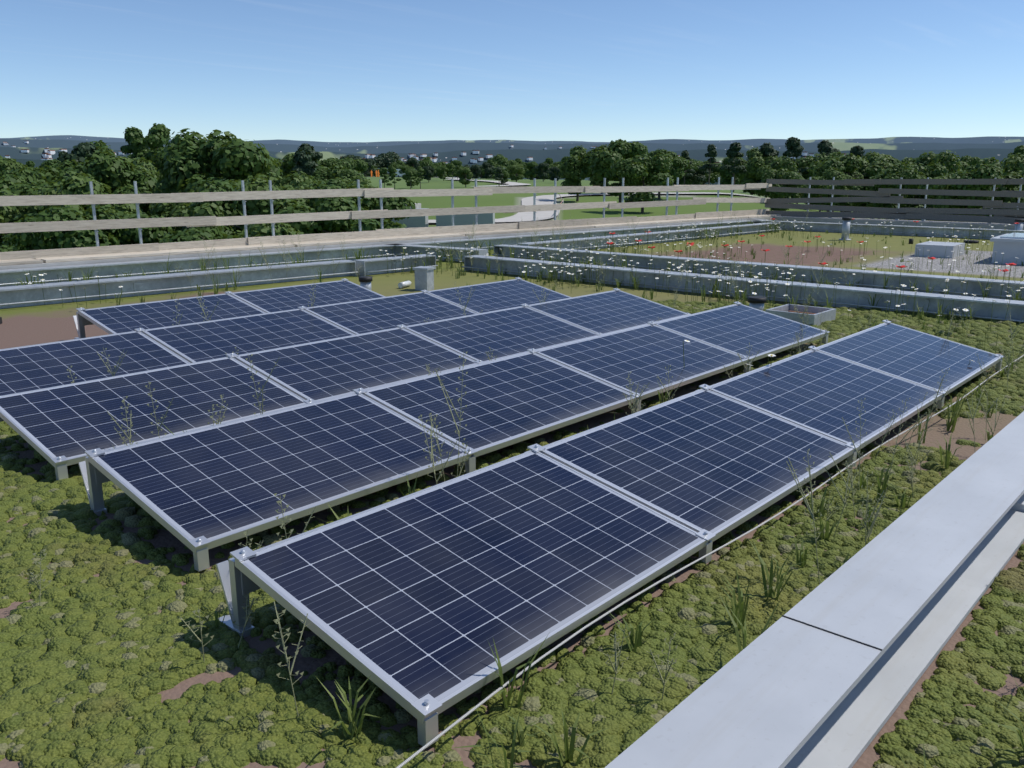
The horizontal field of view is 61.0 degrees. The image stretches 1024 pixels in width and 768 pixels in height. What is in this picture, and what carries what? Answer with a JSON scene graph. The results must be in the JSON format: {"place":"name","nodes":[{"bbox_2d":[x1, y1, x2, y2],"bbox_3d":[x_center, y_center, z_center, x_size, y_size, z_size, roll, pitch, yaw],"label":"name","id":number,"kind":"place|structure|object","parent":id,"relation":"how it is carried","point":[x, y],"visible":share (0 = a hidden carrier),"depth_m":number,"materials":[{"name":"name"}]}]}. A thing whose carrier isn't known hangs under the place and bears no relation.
{"place":"outdoors","nodes":[
{"label":"outdoors","id":0,"kind":"place"},
{"bbox_2d":[0,135,1023,184],"bbox_3d":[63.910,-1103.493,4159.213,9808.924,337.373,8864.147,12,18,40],"label":"hills","id":1,"kind":"structure","parent":0,"point":[999,148],"depth_m":3891.28,"materials":[{"name":"green plant"}]},
{"bbox_2d":[3,141,845,163],"bbox_3d":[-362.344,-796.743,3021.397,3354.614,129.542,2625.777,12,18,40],"label":"distant buildings","id":2,"kind":"structure","parent":1,"relation":"on","point":[46,155],"depth_m":2460.02,"materials":[{"name":"white"}]},
{"bbox_2d":[0,0,1023,141],"label":"sky","id":3,"kind":"structure","parent":0,"point":[300,70],"materials":[{"name":"blue"}]},
{"bbox_2d":[173,177,905,233],"bbox_3d":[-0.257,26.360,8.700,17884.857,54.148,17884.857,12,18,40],"label":"grass field","id":4,"kind":"structure","parent":0,"point":[497,199],"depth_m":87.00,"materials":[{"name":"green plant"}]},
{"bbox_2d":[0,157,32,172],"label":"tree","id":5,"kind":"object","parent":4,"relation":"on","point":[8,164],"visible":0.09,"depth_m":72.73,"materials":[{"name":"green plant"}]},
{"bbox_2d":[0,188,44,246],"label":"tree","id":6,"kind":"object","parent":4,"relation":"on","point":[13,212],"visible":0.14,"depth_m":37.10,"materials":[{"name":"green plant"}]},
{"bbox_2d":[0,179,61,218],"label":"tree","id":7,"kind":"object","parent":4,"relation":"on","point":[19,189],"visible":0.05,"depth_m":40.37,"materials":[{"name":"green plant"}]},
{"bbox_2d":[0,165,64,189],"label":"tree","id":8,"kind":"object","parent":4,"relation":"on","point":[36,176],"visible":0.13,"depth_m":42.69,"materials":[{"name":"green plant"}]},
{"bbox_2d":[6,213,64,250],"bbox_3d":[-16.258,-4.061,32.120,4.319,4.503,4.732,5,15,20],"label":"tree","id":9,"kind":"object","parent":4,"relation":"on","point":[23,238],"visible":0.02,"depth_m":30.35,"materials":[{"name":"green plant"}]},
{"bbox_2d":[59,142,99,164],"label":"tree","id":10,"kind":"object","parent":4,"relation":"on","point":[80,152],"visible":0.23,"depth_m":58.58,"materials":[{"name":"green plant"}]},
{"bbox_2d":[37,172,141,217],"bbox_3d":[-17.544,-6.085,36.668,3.962,5.575,4.945,-8,16,-30],"label":"tree","id":11,"kind":"object","parent":4,"relation":"on","point":[77,184],"visible":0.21,"depth_m":35.80,"materials":[{"name":"green plant"}]},
{"bbox_2d":[42,165,161,189],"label":"tree","id":12,"kind":"object","parent":4,"relation":"on","point":[68,172],"visible":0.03,"depth_m":43.36,"materials":[{"name":"green plant"}]},
{"bbox_2d":[30,204,176,249],"bbox_3d":[-14.701,-4.088,31.244,4.577,4.819,5.015,7,15,28],"label":"tree","id":13,"kind":"object","parent":4,"relation":"on","point":[86,238],"visible":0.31,"depth_m":30.20,"materials":[{"name":"green plant"}]},
{"bbox_2d":[65,150,161,217],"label":"tree","id":14,"kind":"object","parent":4,"relation":"on","point":[114,174],"visible":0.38,"depth_m":42.89,"materials":[{"name":"green plant"}]},
{"bbox_2d":[120,126,148,158],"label":"tree","id":15,"kind":"object","parent":4,"relation":"on","point":[133,136],"visible":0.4,"depth_m":79.92,"materials":[{"name":"green plant"}]},
{"bbox_2d":[125,157,162,228],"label":"tree","id":16,"kind":"object","parent":4,"relation":"on","point":[141,164],"visible":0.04,"depth_m":49.63,"materials":[{"name":"green plant"}]},
{"bbox_2d":[141,123,170,165],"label":"tree","id":17,"kind":"object","parent":4,"relation":"on","point":[157,136],"visible":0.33,"depth_m":74.89,"materials":[{"name":"green plant"}]},
{"bbox_2d":[151,146,178,190],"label":"tree","id":18,"kind":"object","parent":4,"relation":"on","point":[158,158],"visible":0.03,"depth_m":63.40,"materials":[{"name":"green plant"}]},
{"bbox_2d":[147,190,193,235],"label":"tree","id":19,"kind":"object","parent":4,"relation":"on","point":[173,209],"visible":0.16,"depth_m":37.23,"materials":[{"name":"green plant"}]},
{"bbox_2d":[159,216,242,242],"bbox_3d":[-10.563,-3.729,30.085,3.759,4.078,4.119,-3,14,-13],"label":"tree","id":20,"kind":"object","parent":4,"relation":"on","point":[202,233],"visible":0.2,"depth_m":28.65,"materials":[{"name":"green plant"}]},
{"bbox_2d":[180,177,248,234],"bbox_3d":[-10.842,-5.567,34.039,4.346,4.952,4.761,0,14,0],"label":"tree","id":21,"kind":"object","parent":4,"relation":"on","point":[222,186],"visible":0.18,"depth_m":32.25,"materials":[{"name":"green plant"}]},
{"bbox_2d":[152,128,282,193],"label":"tree","id":22,"kind":"object","parent":4,"relation":"on","point":[196,160],"visible":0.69,"depth_m":40.76,"materials":[{"name":"green plant"}]},
{"bbox_2d":[193,175,315,230],"bbox_3d":[-8.958,-5.006,31.846,3.598,5.113,4.491,9,16,32],"label":"tree","id":23,"kind":"object","parent":4,"relation":"on","point":[258,207],"visible":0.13,"depth_m":30.99,"materials":[{"name":"green plant"}]},
{"bbox_2d":[232,222,308,238],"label":"tree","id":24,"kind":"object","parent":4,"relation":"on","point":[263,229],"visible":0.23,"depth_m":28.62,"materials":[{"name":"green plant"}]},
{"bbox_2d":[231,171,315,189],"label":"tree","id":25,"kind":"object","parent":4,"relation":"on","point":[299,179],"visible":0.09,"depth_m":39.02,"materials":[{"name":"green plant"}]},
{"bbox_2d":[279,153,323,176],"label":"tree","id":26,"kind":"object","parent":4,"relation":"on","point":[288,164],"visible":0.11,"depth_m":81.76,"materials":[{"name":"green plant"}]},
{"bbox_2d":[290,150,316,180],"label":"tree","id":27,"kind":"object","parent":4,"relation":"on","point":[305,163],"visible":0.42,"depth_m":53.55,"materials":[{"name":"green plant"}]},
{"bbox_2d":[277,197,380,234],"bbox_3d":[-6.272,-4.671,31.649,4.308,4.381,3.452,4,14,15],"label":"tree","id":28,"kind":"object","parent":4,"relation":"on","point":[333,204],"visible":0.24,"depth_m":30.50,"materials":[{"name":"green plant"}]},
{"bbox_2d":[306,165,363,180],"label":"tree","id":29,"kind":"object","parent":4,"relation":"on","point":[321,172],"visible":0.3,"depth_m":59.27,"materials":[{"name":"green plant"}]},
{"bbox_2d":[319,157,350,173],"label":"tree","id":30,"kind":"object","parent":4,"relation":"on","point":[328,162],"visible":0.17,"depth_m":84.13,"materials":[{"name":"green plant"}]},
{"bbox_2d":[303,181,416,228],"bbox_3d":[-6.186,-5.703,34.273,4.499,4.466,4.930,9,17,34],"label":"tree","id":31,"kind":"object","parent":4,"relation":"on","point":[394,203],"visible":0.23,"depth_m":34.00,"materials":[{"name":"green plant"}]},
{"bbox_2d":[392,208,494,227],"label":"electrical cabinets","id":32,"kind":"object","parent":4,"relation":"on","point":[446,220],"visible":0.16,"depth_m":51.30,"materials":[{"name":"grey metal"}]},
{"bbox_2d":[0,216,1023,269],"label":"roof parapet","id":33,"kind":"structure","parent":4,"relation":"on","point":[979,225],"depth_m":19.95,"materials":[{"name":"concrete"}]},
{"bbox_2d":[0,214,780,265],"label":"parapet planks","id":34,"kind":"object","parent":33,"relation":"on","point":[126,255],"visible":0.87,"depth_m":16.56,"materials":[{"name":"brown wood"}]},
{"bbox_2d":[89,177,733,246],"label":"fence posts","id":35,"kind":"object","parent":33,"relation":"on","point":[271,206],"visible":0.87,"depth_m":17.86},
{"bbox_2d":[0,183,771,259],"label":"fence rails","id":36,"kind":"object","parent":35,"relation":"attached to","point":[29,200],"visible":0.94,"depth_m":17.03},
{"bbox_2d":[0,230,1023,767],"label":"roof substrate","id":37,"kind":"object","parent":33,"relation":"on","point":[36,324],"depth_m":8.98,"materials":[{"name":"brown soil"}]},
{"bbox_2d":[0,260,357,308],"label":"parapet wall","id":38,"kind":"structure","parent":37,"relation":"on","point":[20,296],"depth_m":12.10,"materials":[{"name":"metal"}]},
{"bbox_2d":[73,278,347,338],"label":"panel mounts","id":39,"kind":"object","parent":37,"relation":"on","point":[80,321],"visible":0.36,"depth_m":8.69,"materials":[{"name":"silver metal"}]},
{"bbox_2d":[78,293,265,333],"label":"solar panel","id":40,"kind":"object","parent":39,"relation":"attached to","point":[128,318],"visible":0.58,"depth_m":8.90,"materials":[{"name":"blue glass"}]},
{"bbox_2d":[230,280,384,312],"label":"solar panel","id":41,"kind":"object","parent":39,"relation":"attached to","point":[269,300],"visible":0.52,"depth_m":10.14,"materials":[{"name":"blue glass"}]},
{"bbox_2d":[134,277,521,331],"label":"panel clamps","id":42,"kind":"object","parent":37,"relation":"on","point":[142,329],"visible":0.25,"depth_m":8.70,"materials":[{"name":"silver metal"}]},
{"bbox_2d":[0,331,189,395],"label":"solar panel","id":43,"kind":"object","parent":42,"relation":"on","point":[33,367],"visible":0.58,"depth_m":6.74,"materials":[{"name":"blue glass"}]},
{"bbox_2d":[141,309,354,362],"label":"solar panel","id":44,"kind":"object","parent":42,"relation":"on","point":[203,341],"visible":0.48,"depth_m":7.79,"materials":[{"name":"blue glass"}]},
{"bbox_2d":[304,292,476,334],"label":"solar panel","id":45,"kind":"object","parent":42,"relation":"on","point":[367,315],"visible":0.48,"depth_m":9.01,"materials":[{"name":"blue glass"}]},
{"bbox_2d":[426,279,571,313],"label":"solar panel","id":46,"kind":"object","parent":42,"relation":"on","point":[498,295],"visible":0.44,"depth_m":10.24,"materials":[{"name":"blue glass"}]},
{"bbox_2d":[0,288,689,479],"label":"panel mounts","id":47,"kind":"object","parent":37,"relation":"on","point":[61,472],"visible":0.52,"depth_m":4.72,"materials":[{"name":"silver metal"}]},
{"bbox_2d":[0,357,306,467],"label":"solar panel","id":48,"kind":"object","parent":47,"relation":"on","point":[73,422],"visible":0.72,"depth_m":5.45,"materials":[{"name":"blue glass"}]},
{"bbox_2d":[233,327,476,400],"bbox_3d":[-1.164,-0.172,6.780,0.978,0.223,1.650,12,18,40],"label":"solar panel","id":49,"kind":"object","parent":47,"relation":"on","point":[327,369],"visible":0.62,"depth_m":6.69,"materials":[{"name":"blue glass"}]},
{"bbox_2d":[404,306,598,361],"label":"solar panel","id":50,"kind":"object","parent":47,"relation":"on","point":[505,333],"visible":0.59,"depth_m":7.92,"materials":[{"name":"blue glass"}]},
{"bbox_2d":[527,290,685,333],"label":"solar panel","id":51,"kind":"object","parent":47,"relation":"on","point":[608,312],"visible":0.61,"depth_m":9.15,"materials":[{"name":"blue glass"}]},
{"bbox_2d":[0,219,762,286],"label":"parapet wall","id":52,"kind":"structure","parent":37,"relation":"on","point":[112,269],"depth_m":15.31,"materials":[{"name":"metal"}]},
{"bbox_2d":[354,254,437,275],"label":"parapet wall","id":53,"kind":"structure","parent":37,"relation":"on","point":[372,266],"depth_m":14.55,"materials":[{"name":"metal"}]},
{"bbox_2d":[413,266,435,290],"bbox_3d":[-1.258,-1.513,12.487,0.240,0.325,0.240,6,15,23],"label":"roof vent","id":54,"kind":"object","parent":37,"relation":"on","point":[424,277],"visible":0.96,"depth_m":12.41,"materials":[{"name":"metal"}]},
{"bbox_2d":[393,244,487,261],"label":"parapet wall","id":55,"kind":"structure","parent":37,"relation":"on","point":[422,249],"depth_m":16.73,"materials":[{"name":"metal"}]},
{"bbox_2d":[78,301,829,570],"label":"panel mounts","id":56,"kind":"object","parent":37,"relation":"on","point":[94,478],"visible":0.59,"depth_m":4.29,"materials":[{"name":"silver metal"}]},
{"bbox_2d":[88,393,470,553],"bbox_3d":[-1.138,0.379,4.517,0.978,0.223,1.650,12,18,40],"label":"solar panel","id":57,"kind":"object","parent":56,"relation":"on","point":[218,485],"visible":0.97,"depth_m":4.36,"materials":[{"name":"blue glass"}]},
{"bbox_2d":[362,352,637,456],"bbox_3d":[-0.034,0.083,5.734,0.978,0.223,1.650,12,18,40],"label":"solar panel","id":58,"kind":"object","parent":56,"relation":"on","point":[510,400],"visible":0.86,"depth_m":5.62,"materials":[{"name":"blue glass"}]},
{"bbox_2d":[536,324,747,399],"bbox_3d":[1.071,-0.214,6.951,0.978,0.223,1.650,12,18,40],"label":"solar panel","id":59,"kind":"object","parent":56,"relation":"on","point":[646,354],"visible":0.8,"depth_m":6.85,"materials":[{"name":"blue glass"}]},
{"bbox_2d":[654,304,828,361],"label":"solar panel","id":60,"kind":"object","parent":56,"relation":"on","point":[736,328],"visible":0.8,"depth_m":8.08,"materials":[{"name":"blue glass"}]},
{"bbox_2d":[0,299,1023,767],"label":"sedum cushions","id":61,"kind":"object","parent":37,"relation":"on","point":[90,665],"visible":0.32,"depth_m":3.04,"materials":[{"name":"green plant"}]},
{"bbox_2d":[12,216,1023,767],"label":"grass tufts","id":62,"kind":"object","parent":37,"relation":"on","point":[740,606],"visible":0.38,"depth_m":3.97,"materials":[{"name":"green plant"}]},
{"bbox_2d":[25,219,1023,419],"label":"flowers","id":63,"kind":"object","parent":37,"relation":"on","point":[625,244],"visible":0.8,"depth_m":13.20,"materials":[{"name":"white plant"}]},
{"bbox_2d":[26,208,1023,716],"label":"dry weed stalks","id":64,"kind":"object","parent":37,"relation":"on","point":[616,662],"visible":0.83,"depth_m":4.54,"materials":[{"name":"beige"}]},
{"bbox_2d":[216,320,1002,746],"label":"panel mounts","id":65,"kind":"object","parent":37,"relation":"on","point":[238,586],"visible":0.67,"depth_m":3.16,"materials":[{"name":"silver metal"}]},
{"bbox_2d":[235,450,707,723],"bbox_3d":[-0.074,0.652,3.398,0.978,0.223,1.650,12,18,40],"label":"solar panel","id":66,"kind":"object","parent":65,"relation":"on","point":[407,601],"visible":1,"depth_m":3.21,"materials":[{"name":"blue glass"}]},
{"bbox_2d":[540,389,854,541],"bbox_3d":[1.031,0.355,4.615,0.978,0.223,1.650,12,18,40],"label":"solar panel","id":67,"kind":"object","parent":65,"relation":"on","point":[715,463],"visible":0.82,"depth_m":4.47,"materials":[{"name":"blue glass"}]},
{"bbox_2d":[709,349,942,450],"bbox_3d":[2.135,0.059,5.832,0.978,0.223,1.650,12,18,40],"label":"solar panel","id":68,"kind":"object","parent":65,"relation":"attached to","point":[822,393],"visible":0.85,"depth_m":5.72,"materials":[{"name":"blue glass"}]},
{"bbox_2d":[817,323,1001,395],"bbox_3d":[3.240,-0.238,7.049,0.978,0.223,1.650,12,18,40],"label":"solar panel","id":69,"kind":"object","parent":65,"relation":"on","point":[914,356],"visible":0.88,"depth_m":6.96,"materials":[{"name":"blue glass"}]},
{"bbox_2d":[517,222,780,249],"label":"parapet wall","id":70,"kind":"structure","parent":37,"relation":"on","point":[651,237],"depth_m":20.59,"materials":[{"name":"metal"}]},
{"bbox_2d":[396,355,1022,767],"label":"cable","id":71,"kind":"object","parent":37,"relation":"on","point":[634,597],"visible":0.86,"depth_m":3.18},
{"bbox_2d":[462,255,1023,321],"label":"parapet wall","id":72,"kind":"structure","parent":37,"relation":"on","point":[847,296],"depth_m":11.38,"materials":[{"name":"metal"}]},
{"bbox_2d":[492,244,1023,300],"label":"parapet wall","id":73,"kind":"structure","parent":37,"relation":"on","point":[870,279],"depth_m":13.22,"materials":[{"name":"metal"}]},
{"bbox_2d":[765,304,835,325],"bbox_3d":[3.270,-0.777,9.861,0.570,0.140,0.600,12,18,40],"label":"drain inspection box","id":74,"kind":"object","parent":37,"relation":"on","point":[787,311],"visible":0.77,"depth_m":9.75,"materials":[{"name":"metal"}]},
{"bbox_2d":[607,218,1018,297],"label":"poppies","id":75,"kind":"object","parent":37,"relation":"on","point":[932,258],"visible":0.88,"depth_m":14.20,"materials":[{"name":"red plant"}]},
{"bbox_2d":[605,411,1023,767],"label":"coping","id":76,"kind":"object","parent":37,"relation":"on","point":[906,590],"depth_m":2.69,"materials":[{"name":"grey metal"}]},
{"bbox_2d":[782,494,1023,650],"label":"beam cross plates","id":77,"kind":"object","parent":76,"relation":"on","point":[1018,505],"visible":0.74,"depth_m":2.67,"materials":[{"name":"grey metal"}]},
{"bbox_2d":[755,220,1023,238],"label":"parapet wall","id":78,"kind":"structure","parent":37,"relation":"on","point":[926,231],"depth_m":23.26,"materials":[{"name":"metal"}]},
{"bbox_2d":[507,163,524,181],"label":"tree","id":79,"kind":"object","parent":4,"relation":"on","point":[516,169],"visible":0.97,"depth_m":161.08,"materials":[{"name":"green plant"}]},
{"bbox_2d":[558,145,592,200],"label":"tree","id":80,"kind":"object","parent":4,"relation":"on","point":[573,167],"visible":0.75,"depth_m":82.33,"materials":[{"name":"green plant"}]},
{"bbox_2d":[588,139,649,202],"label":"tree","id":81,"kind":"object","parent":4,"relation":"on","point":[602,158],"visible":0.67,"depth_m":76.14,"materials":[{"name":"green plant"}]},
{"bbox_2d":[609,153,673,212],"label":"tree","id":82,"kind":"object","parent":4,"relation":"on","point":[636,170],"visible":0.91,"depth_m":69.37,"materials":[{"name":"green plant"}]},
{"bbox_2d":[645,148,689,198],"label":"tree","id":83,"kind":"object","parent":4,"relation":"on","point":[679,165],"visible":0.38,"depth_m":86.10,"materials":[{"name":"green plant"}]},
{"bbox_2d":[679,166,710,184],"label":"tree","id":84,"kind":"object","parent":4,"relation":"on","point":[698,176],"visible":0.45,"depth_m":212.85,"materials":[{"name":"green plant"}]},
{"bbox_2d":[698,144,717,184],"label":"tree","id":85,"kind":"object","parent":4,"relation":"on","point":[711,151],"visible":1,"depth_m":117.97,"materials":[{"name":"green plant"}]},
{"bbox_2d":[719,157,747,184],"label":"tree","id":86,"kind":"object","parent":4,"relation":"on","point":[727,175],"visible":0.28,"depth_m":231.02,"materials":[{"name":"green plant"}]},
{"bbox_2d":[721,142,746,191],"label":"tree","id":87,"kind":"object","parent":4,"relation":"on","point":[734,149],"visible":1,"depth_m":125.15,"materials":[{"name":"green plant"}]},
{"bbox_2d":[735,147,778,194],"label":"tree","id":88,"kind":"object","parent":4,"relation":"on","point":[755,158],"visible":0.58,"depth_m":131.70,"materials":[{"name":"green plant"}]},
{"bbox_2d":[756,142,779,196],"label":"tree","id":89,"kind":"object","parent":4,"relation":"on","point":[767,149],"visible":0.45,"depth_m":131.91,"materials":[{"name":"green plant"}]},
{"bbox_2d":[757,158,798,198],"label":"tree","id":90,"kind":"object","parent":4,"relation":"on","point":[785,164],"visible":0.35,"depth_m":85.69,"materials":[{"name":"green plant"}]},
{"bbox_2d":[755,167,802,210],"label":"tree","id":91,"kind":"object","parent":4,"relation":"on","point":[768,173],"visible":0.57,"depth_m":68.69,"materials":[{"name":"green plant"}]},
{"bbox_2d":[779,137,809,175],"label":"tree","id":92,"kind":"object","parent":4,"relation":"on","point":[794,147],"visible":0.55,"depth_m":122.50,"materials":[{"name":"green plant"}]},
{"bbox_2d":[794,152,844,204],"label":"tree","id":93,"kind":"object","parent":4,"relation":"on","point":[801,162],"visible":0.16,"depth_m":134.23,"materials":[{"name":"green plant"}]},
{"bbox_2d":[817,140,839,155],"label":"tree","id":94,"kind":"object","parent":4,"relation":"on","point":[826,147],"visible":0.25,"depth_m":136.72,"materials":[{"name":"green plant"}]},
{"bbox_2d":[808,167,854,211],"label":"tree","id":95,"kind":"object","parent":4,"relation":"on","point":[830,173],"visible":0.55,"depth_m":71.40,"materials":[{"name":"green plant"}]},
{"bbox_2d":[813,153,882,211],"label":"tree","id":96,"kind":"object","parent":4,"relation":"on","point":[847,164],"visible":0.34,"depth_m":91.99,"materials":[{"name":"green plant"}]},
{"bbox_2d":[859,154,900,178],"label":"tree","id":97,"kind":"object","parent":4,"relation":"on","point":[892,160],"visible":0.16,"depth_m":95.68,"materials":[{"name":"green plant"}]},
{"bbox_2d":[870,162,919,219],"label":"tree","id":98,"kind":"object","parent":4,"relation":"on","point":[899,170],"visible":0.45,"depth_m":66.65,"materials":[{"name":"green plant"}]},
{"bbox_2d":[879,162,948,219],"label":"tree","id":99,"kind":"object","parent":4,"relation":"on","point":[926,172],"visible":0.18,"depth_m":73.10,"materials":[{"name":"green plant"}]},
{"bbox_2d":[900,150,961,207],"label":"tree","id":100,"kind":"object","parent":4,"relation":"on","point":[945,158],"visible":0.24,"depth_m":98.61,"materials":[{"name":"green plant"}]},
{"bbox_2d":[916,174,955,220],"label":"tree","id":101,"kind":"object","parent":4,"relation":"on","point":[937,187],"visible":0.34,"depth_m":61.22,"materials":[{"name":"green plant"}]},
{"bbox_2d":[949,157,1023,222],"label":"tree","id":102,"kind":"object","parent":4,"relation":"on","point":[990,168],"visible":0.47,"depth_m":59.63,"materials":[{"name":"green plant"}]},
{"bbox_2d":[981,178,1023,215],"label":"tree","id":103,"kind":"object","parent":4,"relation":"on","point":[1009,199],"visible":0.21,"depth_m":64.51,"materials":[{"name":"green plant"}]},
{"bbox_2d":[1000,153,1023,175],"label":"tree","id":104,"kind":"object","parent":4,"relation":"on","point":[1016,164],"visible":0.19,"depth_m":100.72,"materials":[{"name":"green plant"}]},
{"bbox_2d":[428,192,752,222],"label":"gravel path","id":105,"kind":"structure","parent":0,"point":[528,216],"depth_m":77.70,"materials":[{"name":"beige gravel"}]},
{"bbox_2d":[765,179,1023,223],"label":"guard rail boards","id":106,"kind":"object","parent":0,"point":[1003,216],"visible":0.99,"depth_m":24.90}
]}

